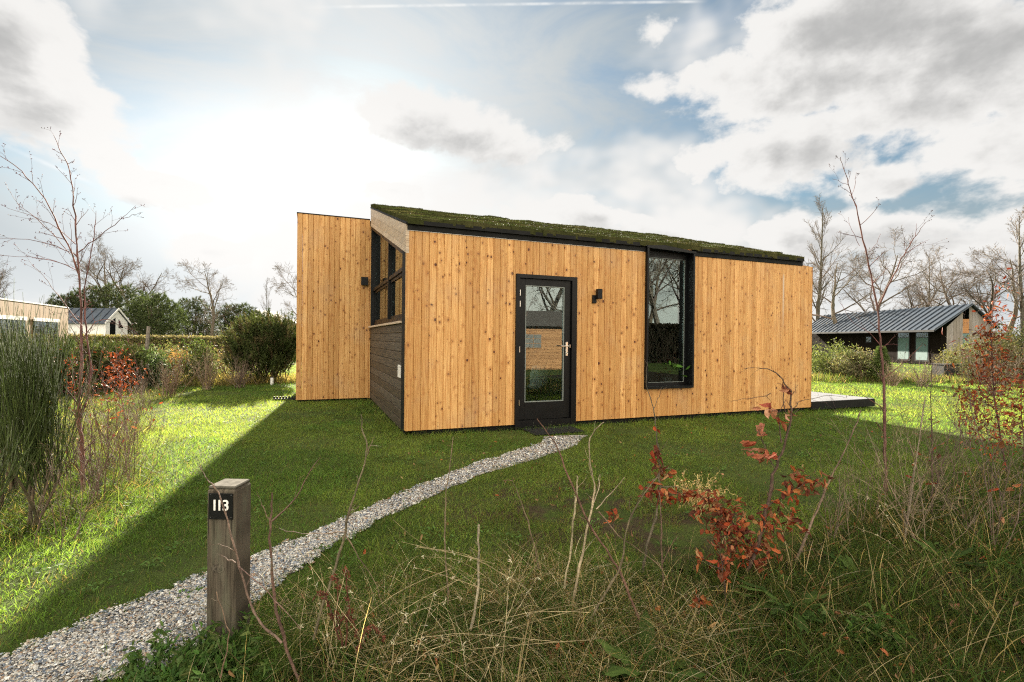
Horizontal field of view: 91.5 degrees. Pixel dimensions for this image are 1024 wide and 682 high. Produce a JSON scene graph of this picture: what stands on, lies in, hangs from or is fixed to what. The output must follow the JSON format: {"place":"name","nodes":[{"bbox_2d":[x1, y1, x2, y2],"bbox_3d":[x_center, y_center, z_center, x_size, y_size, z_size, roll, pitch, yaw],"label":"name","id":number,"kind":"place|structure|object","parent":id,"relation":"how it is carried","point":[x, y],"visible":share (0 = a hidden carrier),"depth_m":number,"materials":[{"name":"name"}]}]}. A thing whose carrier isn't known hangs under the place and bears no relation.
{"place":"outdoors","nodes":[
{"label":"outdoors","id":0,"kind":"place"},
{"bbox_2d":[0,416,175,564],"bbox_3d":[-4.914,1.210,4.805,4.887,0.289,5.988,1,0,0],"label":"bank grass","id":1,"kind":"structure","parent":0,"point":[122,486],"depth_m":4.12,"materials":[{"name":"green plant"}]},
{"bbox_2d":[0,299,56,511],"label":"broom bush","id":2,"kind":"object","parent":1,"relation":"on","point":[2,497],"visible":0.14,"depth_m":3.77,"materials":[{"name":"green plant"}]},
{"bbox_2d":[0,317,79,492],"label":"broom bush","id":3,"kind":"object","parent":1,"relation":"on","point":[12,482],"visible":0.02,"depth_m":4.32,"materials":[{"name":"green plant"}]},
{"bbox_2d":[14,369,104,486],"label":"twiggy shrub","id":4,"kind":"object","parent":1,"relation":"on","point":[78,441],"visible":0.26,"depth_m":4.57,"materials":[{"name":"brown plant"}]},
{"bbox_2d":[0,292,122,530],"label":"broom bush","id":5,"kind":"object","parent":1,"relation":"on","point":[34,398],"visible":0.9,"depth_m":3.50,"materials":[{"name":"green plant"}]},
{"bbox_2d":[0,127,144,489],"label":"birch sapling","id":6,"kind":"object","parent":1,"relation":"on","point":[80,322],"visible":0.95,"depth_m":4.35,"materials":[{"name":"brown plant"}]},
{"bbox_2d":[45,373,142,470],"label":"twiggy shrub","id":7,"kind":"object","parent":1,"relation":"on","point":[77,438],"visible":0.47,"depth_m":5.15,"materials":[{"name":"brown plant"}]},
{"bbox_2d":[57,341,152,470],"bbox_3d":[-4.133,0.671,5.152,0.926,1.350,1.353,1,0,19],"label":"twiggy shrub","id":8,"kind":"object","parent":1,"relation":"on","point":[116,425],"visible":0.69,"depth_m":5.07,"materials":[{"name":"brown plant"}]},
{"bbox_2d":[93,338,146,448],"bbox_3d":[-4.978,0.717,6.196,0.527,1.594,0.706,1,0,11],"label":"beech sapling","id":9,"kind":"object","parent":1,"relation":"on","point":[117,365],"visible":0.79,"depth_m":6.27,"materials":[{"name":"brown plant"}]},
{"bbox_2d":[97,369,301,387],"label":"verge grass","id":10,"kind":"structure","parent":0,"point":[219,380],"depth_m":14.09,"materials":[{"name":"green plant"}]},
{"bbox_2d":[0,435,587,681],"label":"path","id":11,"kind":"structure","parent":0,"point":[428,496],"depth_m":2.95,"materials":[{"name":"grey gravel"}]},
{"bbox_2d":[0,347,1023,681],"bbox_3d":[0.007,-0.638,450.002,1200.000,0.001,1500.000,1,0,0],"label":"ground","id":12,"kind":"structure","parent":0,"point":[194,563],"depth_m":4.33,"materials":[{"name":"plant"}]},
{"bbox_2d":[0,403,43,515],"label":"broom bush","id":13,"kind":"object","parent":12,"relation":"on","point":[10,473],"visible":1,"depth_m":2.94,"materials":[{"name":"green plant"}]},
{"bbox_2d":[0,298,68,345],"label":"pale timber house","id":14,"kind":"structure","parent":12,"relation":"on","point":[11,304],"depth_m":18.31,"materials":[{"name":"white paint"}]},
{"bbox_2d":[33,317,59,341],"bbox_3d":[-17.974,-0.060,19.284,0.055,1.630,2.300,0,0,-25],"label":"window","id":15,"kind":"structure","parent":14,"relation":"in","point":[39,320],"depth_m":19.10,"materials":[{"name":"grey glass"}]},
{"bbox_2d":[4,333,90,393],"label":"evergreen bush","id":16,"kind":"object","parent":12,"relation":"on","point":[74,365],"visible":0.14,"depth_m":10.65,"materials":[{"name":"green plant"}]},
{"bbox_2d":[20,430,112,548],"bbox_3d":[-2.983,0.994,3.323,0.601,0.743,0.511,1,0,0],"label":"twiggy shrub","id":17,"kind":"object","parent":12,"relation":"on","point":[52,507],"visible":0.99,"depth_m":3.36,"materials":[{"name":"brown plant"}]},
{"bbox_2d":[28,329,112,392],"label":"evergreen bush","id":18,"kind":"object","parent":12,"relation":"on","point":[94,358],"visible":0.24,"depth_m":11.53,"materials":[{"name":"green plant"}]},
{"bbox_2d":[45,290,96,307],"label":"pine tree","id":19,"kind":"object","parent":12,"relation":"on","point":[74,298],"visible":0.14,"depth_m":41.65,"materials":[{"name":"green plant"}]},
{"bbox_2d":[3,370,146,505],"bbox_3d":[-3.413,0.794,4.072,0.867,1.127,1.268,1,0,-16],"label":"twiggy shrub","id":20,"kind":"object","parent":12,"relation":"on","point":[93,470],"visible":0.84,"depth_m":4.05,"materials":[{"name":"brown plant"}]},
{"bbox_2d":[68,307,130,340],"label":"white gable house","id":21,"kind":"structure","parent":12,"relation":"on","point":[115,315],"depth_m":37.41,"materials":[{"name":"paint"}]},
{"bbox_2d":[65,230,141,307],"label":"bare tree","id":22,"kind":"object","parent":12,"relation":"on","point":[105,275],"visible":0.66,"depth_m":52.80,"materials":[{"name":"brown plant"}]},
{"bbox_2d":[62,334,152,390],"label":"evergreen bush","id":23,"kind":"object","parent":12,"relation":"on","point":[138,354],"visible":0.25,"depth_m":12.45,"materials":[{"name":"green plant"}]},
{"bbox_2d":[59,281,174,334],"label":"pine tree","id":24,"kind":"object","parent":12,"relation":"on","point":[105,300],"visible":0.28,"depth_m":43.01,"materials":[{"name":"green plant"}]},
{"bbox_2d":[55,380,187,436],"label":"bank grass","id":25,"kind":"structure","parent":12,"relation":"on","point":[96,409],"depth_m":9.72,"materials":[{"name":"green plant"}]},
{"bbox_2d":[69,372,175,454],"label":"twiggy shrub","id":26,"kind":"object","parent":12,"relation":"on","point":[136,423],"visible":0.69,"depth_m":5.64,"materials":[{"name":"brown plant"}]},
{"bbox_2d":[83,248,173,339],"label":"bare tree","id":27,"kind":"object","parent":12,"relation":"on","point":[111,277],"visible":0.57,"depth_m":55.10,"materials":[{"name":"brown plant"}]},
{"bbox_2d":[98,389,180,486],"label":"twiggy shrub","id":28,"kind":"object","parent":12,"relation":"on","point":[125,466],"visible":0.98,"depth_m":4.54,"materials":[{"name":"brown plant"}]},
{"bbox_2d":[128,343,180,388],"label":"leafy shrub","id":29,"kind":"object","parent":12,"relation":"on","point":[151,369],"visible":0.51,"depth_m":12.98,"materials":[{"name":"green plant"}]},
{"bbox_2d":[122,290,194,341],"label":"pine tree","id":30,"kind":"object","parent":12,"relation":"on","point":[149,317],"visible":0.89,"depth_m":40.52,"materials":[{"name":"green plant"}]},
{"bbox_2d":[114,621,224,681],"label":"leafy weed","id":31,"kind":"object","parent":12,"relation":"on","point":[143,676],"visible":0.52,"depth_m":1.98,"materials":[{"name":"green plant"}]},
{"bbox_2d":[147,349,205,397],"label":"twiggy shrub","id":32,"kind":"object","parent":12,"relation":"on","point":[167,383],"visible":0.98,"depth_m":10.99,"materials":[{"name":"brown plant"}]},
{"bbox_2d":[68,333,292,357],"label":"clipped hedge","id":33,"kind":"object","parent":12,"relation":"on","point":[156,339],"visible":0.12,"depth_m":30.30,"materials":[{"name":"green plant"}]},
{"bbox_2d":[168,296,223,341],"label":"pine tree","id":34,"kind":"object","parent":12,"relation":"on","point":[196,310],"visible":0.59,"depth_m":49.51,"materials":[{"name":"green plant"}]},
{"bbox_2d":[117,599,278,681],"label":"leafy weed","id":35,"kind":"object","parent":12,"relation":"on","point":[236,650],"visible":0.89,"depth_m":2.01,"materials":[{"name":"green plant"}]},
{"bbox_2d":[175,333,222,383],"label":"leafy shrub","id":36,"kind":"object","parent":12,"relation":"on","point":[200,355],"visible":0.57,"depth_m":13.95,"materials":[{"name":"green plant"}]},
{"bbox_2d":[182,346,224,389],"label":"twiggy shrub","id":37,"kind":"object","parent":12,"relation":"on","point":[205,383],"visible":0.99,"depth_m":12.62,"materials":[{"name":"brown plant"}]},
{"bbox_2d":[171,260,238,347],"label":"bare tree","id":38,"kind":"object","parent":12,"relation":"on","point":[213,314],"visible":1,"depth_m":40.92,"materials":[{"name":"brown plant"}]},
{"bbox_2d":[207,479,250,636],"bbox_3d":[-1.286,1.076,2.265,0.130,0.868,0.140,1,0,1],"label":"number post","id":39,"kind":"object","parent":12,"relation":"on","point":[224,580],"visible":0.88,"depth_m":2.21,"materials":[{"name":"brown wood"}]},
{"bbox_2d":[203,302,265,334],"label":"pine tree","id":40,"kind":"object","parent":12,"relation":"on","point":[239,310],"visible":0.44,"depth_m":46.51,"materials":[{"name":"green plant"}]},
{"bbox_2d":[217,308,296,384],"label":"gorse bush","id":41,"kind":"object","parent":12,"relation":"on","point":[257,342],"visible":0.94,"depth_m":14.49,"materials":[{"name":"green plant"}]},
{"bbox_2d":[267,263,296,326],"bbox_3d":[-14.930,-2.239,35.400,5.651,6.835,3.936,1,0,8],"label":"bare tree","id":42,"kind":"object","parent":12,"relation":"on","point":[282,283],"visible":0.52,"depth_m":35.05,"materials":[{"name":"brown plant"}]},
{"bbox_2d":[0,407,1023,606],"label":"lawn weeds","id":43,"kind":"object","parent":12,"relation":"on","point":[198,589],"visible":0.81,"depth_m":3.85,"materials":[{"name":"green plant"}]},
{"bbox_2d":[524,426,583,434],"bbox_3d":[0.619,1.330,7.457,0.800,0.022,0.460,0,0,-22],"label":"doormat","id":44,"kind":"object","parent":12,"relation":"on","point":[542,431],"visible":0.97,"depth_m":7.37,"materials":[{"name":"black rubber"}]},
{"bbox_2d":[296,204,812,435],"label":"timber house","id":45,"kind":"structure","parent":12,"relation":"on","point":[442,320],"depth_m":8.58,"materials":[{"name":"wood"}]},
{"bbox_2d":[370,227,401,325],"bbox_3d":[-2.273,-1.400,9.147,0.160,2.184,4.087,0,0,-22],"label":"side window","id":46,"kind":"structure","parent":45,"relation":"in","point":[386,257],"depth_m":9.59,"materials":[{"name":"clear glass"}]},
{"bbox_2d":[525,365,547,400],"bbox_3d":[0.335,0.841,8.737,0.440,0.853,0.510,0,0,-43],"label":"shell chair","id":47,"kind":"object","parent":45,"relation":"on","point":[538,376],"visible":0.78,"depth_m":8.56,"materials":[{"name":"white wood"}]},
{"bbox_2d":[519,278,570,419],"bbox_3d":[0.502,0.127,7.713,0.901,2.147,0.129,0,0,-22],"label":"door","id":48,"kind":"structure","parent":45,"relation":"in","point":[548,408],"depth_m":7.74,"materials":[{"name":"black wood"}]},
{"bbox_2d":[644,245,695,388],"bbox_3d":[2.671,-0.407,8.669,1.033,2.437,0.302,0,0,-22],"label":"tall window","id":49,"kind":"structure","parent":45,"relation":"in","point":[669,279],"depth_m":8.72,"materials":[{"name":"black glass"}]},
{"bbox_2d":[120,462,1001,681],"bbox_3d":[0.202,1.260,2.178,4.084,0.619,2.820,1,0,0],"label":"straw grass","id":50,"kind":"structure","parent":12,"relation":"on","point":[580,616],"depth_m":2.33,"materials":[{"name":"green plant"}]},
{"bbox_2d":[586,477,661,625],"bbox_3d":[0.521,0.968,2.288,0.363,0.701,0.059,1,0,-2],"label":"leafless plant","id":51,"kind":"object","parent":50,"relation":"on","point":[610,584],"visible":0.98,"depth_m":2.30,"materials":[{"name":"brown plant"}]},
{"bbox_2d":[208,449,1023,681],"bbox_3d":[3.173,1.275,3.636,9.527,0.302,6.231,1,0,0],"label":"rough grass","id":52,"kind":"structure","parent":12,"relation":"on","point":[1008,584],"depth_m":2.45,"materials":[{"name":"green plant"}]},
{"bbox_2d":[198,460,300,643],"bbox_3d":[-0.996,0.797,1.880,0.390,0.713,0.117,1,0,-9],"label":"leafless plant","id":53,"kind":"object","parent":52,"relation":"on","point":[280,641],"visible":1,"depth_m":1.90,"materials":[{"name":"brown plant"}]},
{"bbox_2d":[255,457,320,681],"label":"leafless plant","id":54,"kind":"object","parent":52,"relation":"on","point":[278,617],"visible":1,"depth_m":1.95,"materials":[{"name":"brown plant"}]},
{"bbox_2d":[279,415,392,639],"bbox_3d":[-0.735,0.788,2.139,0.495,0.947,0.101,1,0,0],"label":"leafless plant","id":55,"kind":"object","parent":52,"relation":"on","point":[335,566],"visible":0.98,"depth_m":2.12,"materials":[{"name":"brown plant"}]},
{"bbox_2d":[313,565,385,651],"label":"dock stalk","id":56,"kind":"object","parent":52,"relation":"on","point":[324,594],"visible":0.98,"depth_m":2.00,"materials":[{"name":"brown plant"}]},
{"bbox_2d":[537,419,639,618],"bbox_3d":[0.372,0.862,2.301,0.524,1.005,0.086,1,0,7],"label":"leafless plant","id":57,"kind":"object","parent":52,"relation":"on","point":[613,562],"visible":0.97,"depth_m":2.30,"materials":[{"name":"brown plant"}]},
{"bbox_2d":[572,421,624,602],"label":"leafless plant","id":58,"kind":"object","parent":52,"relation":"on","point":[583,548],"visible":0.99,"depth_m":2.50,"materials":[{"name":"beige plant"}]},
{"bbox_2d":[228,424,1023,681],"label":"fallen leaves","id":59,"kind":"object","parent":52,"relation":"on","point":[230,672],"visible":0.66,"depth_m":2.70,"materials":[{"name":"brown plant"}]},
{"bbox_2d":[584,610,705,681],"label":"leaf rosette","id":60,"kind":"object","parent":52,"relation":"on","point":[614,671],"visible":0.59,"depth_m":2.06,"materials":[{"name":"green plant"}]},
{"bbox_2d":[696,544,733,614],"bbox_3d":[1.010,1.233,2.505,0.192,0.435,0.123,1,0,0],"label":"beech sapling","id":61,"kind":"object","parent":52,"relation":"on","point":[722,576],"visible":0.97,"depth_m":2.51,"materials":[{"name":"brown plant"}]},
{"bbox_2d":[688,366,844,579],"bbox_3d":[1.477,0.809,2.910,0.902,1.330,0.273,1,0,5],"label":"beech sapling","id":62,"kind":"object","parent":52,"relation":"on","point":[720,522],"visible":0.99,"depth_m":2.90,"materials":[{"name":"red plant"}]},
{"bbox_2d":[730,579,838,637],"bbox_3d":[1.419,1.335,2.504,0.516,0.179,0.501,1,0,0],"label":"leaf rosette","id":63,"kind":"object","parent":52,"relation":"on","point":[782,607],"visible":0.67,"depth_m":2.54,"materials":[{"name":"green plant"}]},
{"bbox_2d":[794,410,860,563],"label":"leafless plant","id":64,"kind":"object","parent":52,"relation":"on","point":[810,524],"visible":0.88,"depth_m":3.18,"materials":[{"name":"brown plant"}]},
{"bbox_2d":[801,450,856,547],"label":"twiggy shrub","id":65,"kind":"object","parent":52,"relation":"on","point":[839,503],"visible":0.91,"depth_m":3.40,"materials":[{"name":"brown plant"}]},
{"bbox_2d":[801,599,917,656],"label":"leafy weed","id":66,"kind":"object","parent":52,"relation":"on","point":[896,636],"visible":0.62,"depth_m":2.33,"materials":[{"name":"green plant"}]},
{"bbox_2d":[822,550,898,591],"bbox_3d":[2.061,1.361,2.928,0.394,0.106,0.375,1,0,28],"label":"leaf rosette","id":67,"kind":"object","parent":52,"relation":"on","point":[850,562],"visible":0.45,"depth_m":2.99,"materials":[{"name":"green plant"}]},
{"bbox_2d":[819,411,975,519],"bbox_3d":[2.807,0.956,3.726,0.541,0.937,0.949,0,0,-26],"label":"twiggy shrub","id":68,"kind":"object","parent":52,"relation":"on","point":[877,502],"visible":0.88,"depth_m":3.81,"materials":[{"name":"brown plant"}]},
{"bbox_2d":[807,360,1023,511],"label":"twiggy shrub","id":69,"kind":"object","parent":52,"relation":"on","point":[957,451],"visible":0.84,"depth_m":4.12,"materials":[{"name":"brown plant"}]},
{"bbox_2d":[820,401,1023,552],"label":"twiggy shrub","id":70,"kind":"object","parent":52,"relation":"on","point":[914,505],"visible":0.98,"depth_m":3.38,"materials":[{"name":"brown plant"}]},
{"bbox_2d":[891,387,980,498],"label":"twiggy shrub","id":71,"kind":"object","parent":52,"relation":"on","point":[939,454],"visible":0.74,"depth_m":4.52,"materials":[{"name":"brown plant"}]},
{"bbox_2d":[909,538,986,571],"bbox_3d":[2.721,1.367,3.155,0.420,0.122,0.406,1,0,38],"label":"leaf rosette","id":72,"kind":"object","parent":52,"relation":"on","point":[963,552],"visible":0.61,"depth_m":3.16,"materials":[{"name":"green plant"}]},
{"bbox_2d":[899,307,1023,528],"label":"twiggy shrub","id":73,"kind":"object","parent":52,"relation":"on","point":[980,427],"visible":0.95,"depth_m":3.80,"materials":[{"name":"brown plant"}]},
{"bbox_2d":[906,396,1023,552],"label":"twiggy shrub","id":74,"kind":"object","parent":52,"relation":"on","point":[1008,488],"visible":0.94,"depth_m":3.35,"materials":[{"name":"brown plant"}]},
{"bbox_2d":[941,262,1023,474],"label":"beech sapling","id":75,"kind":"object","parent":52,"relation":"on","point":[992,357],"visible":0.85,"depth_m":5.19,"materials":[{"name":"red plant"}]},
{"bbox_2d":[631,361,703,573],"bbox_3d":[0.914,0.757,2.942,0.422,1.307,0.200,1,0,0],"label":"beech sapling","id":76,"kind":"object","parent":12,"relation":"on","point":[668,495],"visible":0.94,"depth_m":2.95,"materials":[{"name":"brown plant"}]},
{"bbox_2d":[672,469,733,520],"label":"dry plant","id":77,"kind":"object","parent":12,"relation":"on","point":[698,488],"visible":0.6,"depth_m":3.82,"materials":[{"name":"beige plant"}]},
{"bbox_2d":[800,193,852,320],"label":"bare tree","id":78,"kind":"object","parent":12,"relation":"on","point":[819,299],"visible":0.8,"depth_m":43.89,"materials":[{"name":"brown plant"}]},
{"bbox_2d":[811,338,862,374],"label":"leafy shrub","id":79,"kind":"object","parent":12,"relation":"on","point":[819,359],"visible":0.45,"depth_m":18.93,"materials":[{"name":"green plant"}]},
{"bbox_2d":[805,391,874,409],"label":"wooden deck","id":80,"kind":"structure","parent":12,"relation":"on","point":[847,401],"depth_m":10.38,"materials":[{"name":"grey wood"}]},
{"bbox_2d":[823,343,880,381],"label":"leafy shrub","id":81,"kind":"object","parent":12,"relation":"on","point":[848,367],"visible":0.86,"depth_m":17.93,"materials":[{"name":"green plant"}]},
{"bbox_2d":[809,248,901,323],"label":"bare tree","id":82,"kind":"object","parent":12,"relation":"on","point":[833,313],"visible":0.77,"depth_m":40.44,"materials":[{"name":"brown plant"}]},
{"bbox_2d":[865,346,894,379],"bbox_3d":[12.946,0.815,17.526,0.893,1.345,0.926,1,0,0],"label":"young pine","id":83,"kind":"object","parent":12,"relation":"on","point":[885,356],"visible":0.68,"depth_m":17.41,"materials":[{"name":"green plant"}]},
{"bbox_2d":[829,151,948,494],"bbox_3d":[3.350,-0.104,4.488,1.018,3.195,0.312,1,0,0],"label":"birch sapling","id":84,"kind":"object","parent":12,"relation":"on","point":[877,305],"visible":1,"depth_m":4.49,"materials":[{"name":"brown plant"}]},
{"bbox_2d":[833,227,953,311],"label":"bare tree","id":85,"kind":"object","parent":12,"relation":"on","point":[878,288],"visible":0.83,"depth_m":44.48,"materials":[{"name":"brown plant"}]},
{"bbox_2d":[812,303,1000,364],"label":"neighbour house","id":86,"kind":"structure","parent":12,"relation":"on","point":[913,329],"depth_m":33.03,"materials":[{"name":"metal"}]},
{"bbox_2d":[897,332,910,360],"bbox_3d":[26.077,0.329,33.251,0.038,1.950,1.100,1,0,0],"label":"glass door","id":87,"kind":"structure","parent":86,"relation":"in","point":[903,338],"depth_m":33.23,"materials":[{"name":"glass"}]},
{"bbox_2d":[915,332,929,361],"bbox_3d":[26.077,0.336,31.751,0.038,1.950,1.100,1,0,0],"label":"glass door","id":88,"kind":"structure","parent":86,"relation":"in","point":[922,353],"depth_m":31.69,"materials":[{"name":"glass"}]},
{"bbox_2d":[811,370,1023,384],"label":"verge grass","id":89,"kind":"structure","parent":12,"relation":"on","point":[821,377],"depth_m":17.41,"materials":[{"name":"green plant"}]},
{"bbox_2d":[896,352,951,387],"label":"twiggy shrub","id":90,"kind":"object","parent":12,"relation":"on","point":[924,377],"visible":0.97,"depth_m":15.49,"materials":[{"name":"brown plant"}]},
{"bbox_2d":[892,265,988,308],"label":"bare tree","id":91,"kind":"object","parent":12,"relation":"on","point":[922,295],"visible":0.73,"depth_m":47.72,"materials":[{"name":"brown plant"}]},
{"bbox_2d":[894,245,1001,308],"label":"bare tree","id":92,"kind":"object","parent":12,"relation":"on","point":[936,251],"visible":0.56,"depth_m":53.26,"materials":[{"name":"brown plant"}]},
{"bbox_2d":[933,336,994,374],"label":"leafy shrub","id":93,"kind":"object","parent":12,"relation":"on","point":[949,356],"visible":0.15,"depth_m":20.19,"materials":[{"name":"green plant"}]},
{"bbox_2d":[936,360,1017,447],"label":"twiggy shrub","id":94,"kind":"object","parent":12,"relation":"on","point":[966,411],"visible":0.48,"depth_m":6.69,"materials":[{"name":"brown plant"}]},
{"bbox_2d":[933,254,1023,318],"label":"bare tree","id":95,"kind":"object","parent":12,"relation":"on","point":[979,300],"visible":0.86,"depth_m":44.35,"materials":[{"name":"brown plant"}]},
{"bbox_2d":[936,333,1023,396],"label":"twiggy shrub","id":96,"kind":"object","parent":12,"relation":"on","point":[1002,382],"visible":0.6,"depth_m":13.10,"materials":[{"name":"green plant"}]},
{"bbox_2d":[950,328,1023,384],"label":"leafy shrub","id":97,"kind":"object","parent":12,"relation":"on","point":[1019,356],"visible":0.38,"depth_m":16.92,"materials":[{"name":"green plant"}]},
{"bbox_2d":[960,244,1023,332],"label":"bare tree","id":98,"kind":"object","parent":12,"relation":"on","point":[1015,309],"visible":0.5,"depth_m":49.26,"materials":[{"name":"brown plant"}]},
{"bbox_2d":[970,319,1023,378],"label":"leafy shrub","id":99,"kind":"object","parent":12,"relation":"on","point":[1021,337],"visible":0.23,"depth_m":17.95,"materials":[{"name":"green plant"}]},
{"bbox_2d":[978,205,1023,358],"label":"bare tree","id":100,"kind":"object","parent":12,"relation":"on","point":[1020,292],"visible":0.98,"depth_m":41.99,"materials":[{"name":"brown plant"}]},
{"bbox_2d":[991,362,1023,458],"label":"beech sapling","id":101,"kind":"object","parent":12,"relation":"on","point":[1021,414],"visible":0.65,"depth_m":5.81,"materials":[{"name":"brown plant"}]},
{"bbox_2d":[0,0,1023,335],"label":"sky","id":102,"kind":"structure","parent":0,"point":[725,122],"materials":[{"name":"white"}]},
{"bbox_2d":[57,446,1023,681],"bbox_3d":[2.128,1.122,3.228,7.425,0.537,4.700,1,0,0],"label":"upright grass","id":103,"kind":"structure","parent":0,"point":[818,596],"depth_m":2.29,"materials":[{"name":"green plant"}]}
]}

